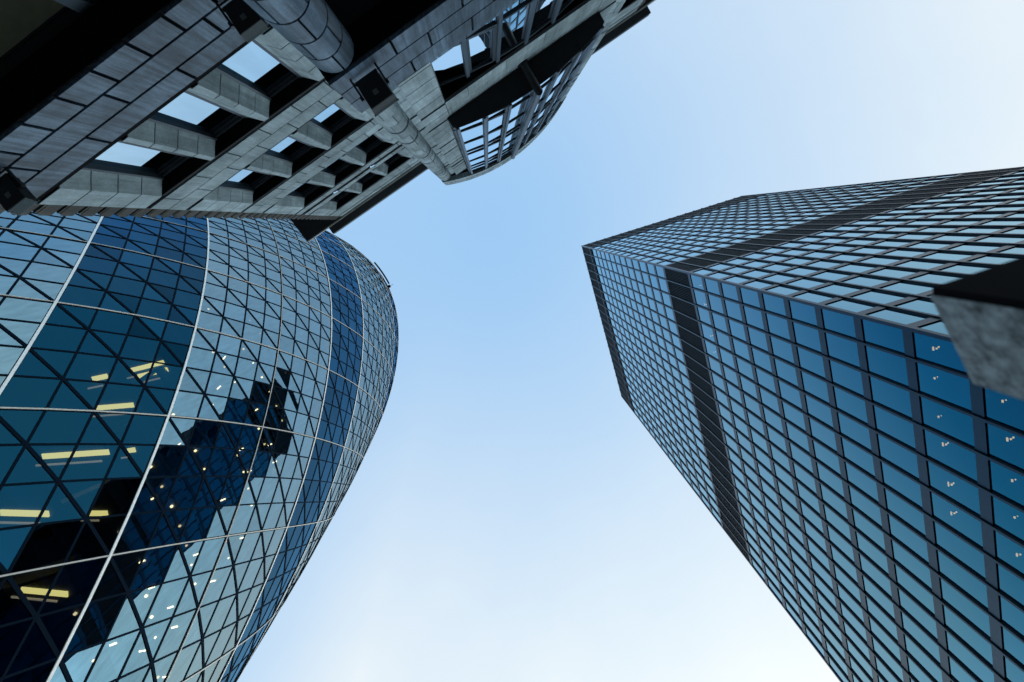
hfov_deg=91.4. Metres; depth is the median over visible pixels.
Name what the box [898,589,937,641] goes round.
window pane
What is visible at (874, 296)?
window pane
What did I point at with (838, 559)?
window pane
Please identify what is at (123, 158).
window
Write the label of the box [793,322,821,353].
window pane
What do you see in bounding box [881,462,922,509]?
window pane
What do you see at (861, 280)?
window pane
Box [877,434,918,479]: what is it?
window pane
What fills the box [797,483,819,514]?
window pane
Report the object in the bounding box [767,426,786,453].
window pane
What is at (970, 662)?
window pane
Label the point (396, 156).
window
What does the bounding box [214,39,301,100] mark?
window
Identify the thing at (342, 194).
window
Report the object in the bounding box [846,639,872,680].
window pane
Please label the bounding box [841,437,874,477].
window pane
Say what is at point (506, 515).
sky
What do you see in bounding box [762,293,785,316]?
window pane
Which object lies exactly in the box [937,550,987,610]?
window pane
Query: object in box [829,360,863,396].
window pane
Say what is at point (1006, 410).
window pane
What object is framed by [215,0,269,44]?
floodlight
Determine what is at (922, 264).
window pane
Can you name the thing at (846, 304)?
window pane
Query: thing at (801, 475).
window pane
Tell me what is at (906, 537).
window pane
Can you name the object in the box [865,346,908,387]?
window pane
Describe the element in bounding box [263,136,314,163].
window
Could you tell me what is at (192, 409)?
round glass tower
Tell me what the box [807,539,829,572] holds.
window pane
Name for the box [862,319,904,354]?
window pane
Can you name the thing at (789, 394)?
window pane
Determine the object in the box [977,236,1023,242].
window pane
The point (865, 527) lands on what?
window pane
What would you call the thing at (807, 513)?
window pane
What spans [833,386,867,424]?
window pane
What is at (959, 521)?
window pane
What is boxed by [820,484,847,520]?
window pane
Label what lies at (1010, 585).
window pane
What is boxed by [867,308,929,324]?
window pane
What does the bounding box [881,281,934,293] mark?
window pane
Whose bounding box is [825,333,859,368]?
window pane
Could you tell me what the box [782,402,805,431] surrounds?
window pane
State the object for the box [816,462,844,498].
window pane
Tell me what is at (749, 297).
window pane
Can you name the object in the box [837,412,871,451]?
window pane
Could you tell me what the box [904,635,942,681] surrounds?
window pane
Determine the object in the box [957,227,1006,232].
window pane
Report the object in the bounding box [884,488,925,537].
window pane
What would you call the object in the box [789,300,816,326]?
window pane
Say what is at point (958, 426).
window pane
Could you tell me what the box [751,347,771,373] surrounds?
window pane
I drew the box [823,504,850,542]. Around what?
window pane
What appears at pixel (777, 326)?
window pane
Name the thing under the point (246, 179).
window
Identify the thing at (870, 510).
window pane
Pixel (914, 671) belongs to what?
window pane
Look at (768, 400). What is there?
window pane
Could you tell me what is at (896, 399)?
window pane
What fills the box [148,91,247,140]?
window
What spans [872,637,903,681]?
window pane
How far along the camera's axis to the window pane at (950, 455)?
25.58 m
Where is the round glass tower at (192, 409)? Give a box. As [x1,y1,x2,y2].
[0,211,398,681]
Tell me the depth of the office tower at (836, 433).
39.42 m
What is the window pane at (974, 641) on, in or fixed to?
in the office tower at (836, 433)
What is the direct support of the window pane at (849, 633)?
in the office tower at (836, 433)
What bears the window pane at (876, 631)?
in the office tower at (836, 433)
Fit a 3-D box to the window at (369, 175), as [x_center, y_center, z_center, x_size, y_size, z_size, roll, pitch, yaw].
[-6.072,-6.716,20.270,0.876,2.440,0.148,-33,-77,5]
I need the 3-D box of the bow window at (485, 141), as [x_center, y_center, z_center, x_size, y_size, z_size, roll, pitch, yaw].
[0.159,-7.018,16.348,3.902,10.760,0.413,-33,-77,5]
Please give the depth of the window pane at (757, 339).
42.78 m
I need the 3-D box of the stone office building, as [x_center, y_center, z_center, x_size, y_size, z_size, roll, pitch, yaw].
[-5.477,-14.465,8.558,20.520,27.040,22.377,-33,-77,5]
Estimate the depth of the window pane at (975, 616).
27.88 m
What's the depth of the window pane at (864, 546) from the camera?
35.41 m
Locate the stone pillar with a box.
[930,256,1023,399]
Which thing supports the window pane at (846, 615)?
in the office tower at (836, 433)
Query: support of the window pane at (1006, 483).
in the office tower at (836, 433)
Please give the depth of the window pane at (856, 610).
40.79 m
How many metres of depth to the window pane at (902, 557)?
31.42 m
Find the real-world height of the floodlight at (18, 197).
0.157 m
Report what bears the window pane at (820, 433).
in the office tower at (836, 433)
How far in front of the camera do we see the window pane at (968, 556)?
26.97 m
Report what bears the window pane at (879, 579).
in the office tower at (836, 433)
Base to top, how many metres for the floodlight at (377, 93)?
0.157 m
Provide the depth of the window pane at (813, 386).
36.17 m
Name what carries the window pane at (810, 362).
in the office tower at (836, 433)
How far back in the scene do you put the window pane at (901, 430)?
29.12 m
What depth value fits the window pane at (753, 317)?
42.30 m
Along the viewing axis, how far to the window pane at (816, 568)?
44.31 m
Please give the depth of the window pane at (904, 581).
31.88 m
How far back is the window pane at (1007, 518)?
23.34 m
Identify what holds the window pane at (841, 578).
in the office tower at (836, 433)
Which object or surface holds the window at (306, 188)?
in the stone office building
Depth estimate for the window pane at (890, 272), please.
34.50 m
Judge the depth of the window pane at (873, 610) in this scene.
36.79 m
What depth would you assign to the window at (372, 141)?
16.93 m
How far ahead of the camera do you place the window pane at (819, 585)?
44.77 m
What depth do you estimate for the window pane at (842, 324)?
31.30 m
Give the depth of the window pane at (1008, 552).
23.85 m
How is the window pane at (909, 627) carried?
in the office tower at (836, 433)
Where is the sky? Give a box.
[237,0,1023,681]
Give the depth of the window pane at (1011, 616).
24.86 m
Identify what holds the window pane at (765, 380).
in the office tower at (836, 433)
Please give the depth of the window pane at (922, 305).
28.04 m
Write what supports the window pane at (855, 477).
in the office tower at (836, 433)
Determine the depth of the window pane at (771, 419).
44.63 m
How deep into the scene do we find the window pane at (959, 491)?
26.04 m
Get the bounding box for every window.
[82,141,192,179]
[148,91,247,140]
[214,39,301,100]
[219,168,275,191]
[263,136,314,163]
[287,182,321,197]
[309,103,354,134]
[320,158,352,176]
[328,190,351,202]
[354,134,384,154]
[355,171,376,184]
[382,152,402,166]
[431,0,573,88]
[456,25,604,173]
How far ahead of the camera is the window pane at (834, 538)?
39.40 m
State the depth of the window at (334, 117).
12.85 m
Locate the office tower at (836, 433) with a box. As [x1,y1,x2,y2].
[581,166,1023,681]
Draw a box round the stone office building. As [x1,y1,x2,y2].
[0,0,654,241]
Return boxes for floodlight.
[0,167,39,215]
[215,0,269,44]
[350,62,398,116]
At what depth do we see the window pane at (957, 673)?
30.21 m
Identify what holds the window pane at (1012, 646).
in the office tower at (836, 433)
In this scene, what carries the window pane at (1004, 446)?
in the office tower at (836, 433)
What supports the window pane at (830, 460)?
in the office tower at (836, 433)
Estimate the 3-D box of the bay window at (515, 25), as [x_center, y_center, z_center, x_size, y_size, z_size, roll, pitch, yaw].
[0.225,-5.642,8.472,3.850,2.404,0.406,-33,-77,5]
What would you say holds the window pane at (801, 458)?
in the office tower at (836, 433)
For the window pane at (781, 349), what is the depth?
39.25 m
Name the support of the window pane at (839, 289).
in the office tower at (836, 433)
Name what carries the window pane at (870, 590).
in the office tower at (836, 433)
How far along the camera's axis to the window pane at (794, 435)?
41.09 m
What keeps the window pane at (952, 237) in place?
in the office tower at (836, 433)
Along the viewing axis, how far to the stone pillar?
1.13 m
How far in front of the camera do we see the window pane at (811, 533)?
43.43 m
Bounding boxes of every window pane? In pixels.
[740,288,759,308]
[743,306,763,330]
[747,327,767,352]
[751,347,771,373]
[755,368,775,394]
[759,388,779,414]
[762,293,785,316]
[763,407,783,434]
[766,313,789,340]
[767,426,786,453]
[770,336,793,364]
[774,358,797,387]
[778,380,801,409]
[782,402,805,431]
[786,423,809,453]
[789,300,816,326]
[789,442,812,474]
[793,292,834,302]
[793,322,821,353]
[793,463,816,495]
[797,347,825,379]
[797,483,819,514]
[800,501,823,534]
[801,371,829,404]
[804,521,826,553]
[805,395,832,428]
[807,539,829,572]
[809,418,836,452]
[810,556,833,591]
[813,441,840,475]
[813,574,836,609]
[816,284,864,294]
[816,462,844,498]
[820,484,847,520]
[821,309,855,338]
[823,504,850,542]
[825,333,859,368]
[826,299,875,311]
[827,525,854,563]
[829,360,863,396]
[830,545,857,584]
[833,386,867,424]
[834,565,860,604]
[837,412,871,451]
[837,584,863,623]
[840,603,866,642]
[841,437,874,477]
[842,276,890,286]
[843,621,869,661]
[845,462,878,503]
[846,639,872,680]
[849,486,881,527]
[852,290,908,303]
[852,509,885,552]
[856,532,888,575]
[859,554,891,598]
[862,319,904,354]
[862,575,894,620]
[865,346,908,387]
[866,597,897,642]
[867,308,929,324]
[869,268,920,277]
[869,376,911,419]
[869,617,900,663]
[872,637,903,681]
[873,405,915,450]
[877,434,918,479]
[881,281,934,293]
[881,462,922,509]
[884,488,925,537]
[888,515,928,564]
[891,540,931,590]
[895,260,946,268]
[895,565,934,616]
[896,298,938,314]
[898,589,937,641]
[901,612,940,665]
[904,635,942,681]
[907,657,930,681]
[920,397,974,448]
[924,430,977,483]
[927,461,979,516]
[931,234,980,240]
[931,492,982,548]
[934,522,985,580]
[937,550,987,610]
[940,578,990,639]
[943,605,992,667]
[946,632,993,681]
[949,657,974,681]
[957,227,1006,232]
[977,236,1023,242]
[984,387,1023,432]
[986,423,1023,471]
[989,460,1023,507]
[992,496,1023,542]
[994,530,1023,575]
[997,564,1023,607]
[999,596,1023,637]
[1002,627,1023,666]
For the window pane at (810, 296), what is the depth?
34.64 m
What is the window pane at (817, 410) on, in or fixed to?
in the office tower at (836, 433)
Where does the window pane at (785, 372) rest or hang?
in the office tower at (836, 433)
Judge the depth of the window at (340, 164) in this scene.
17.04 m

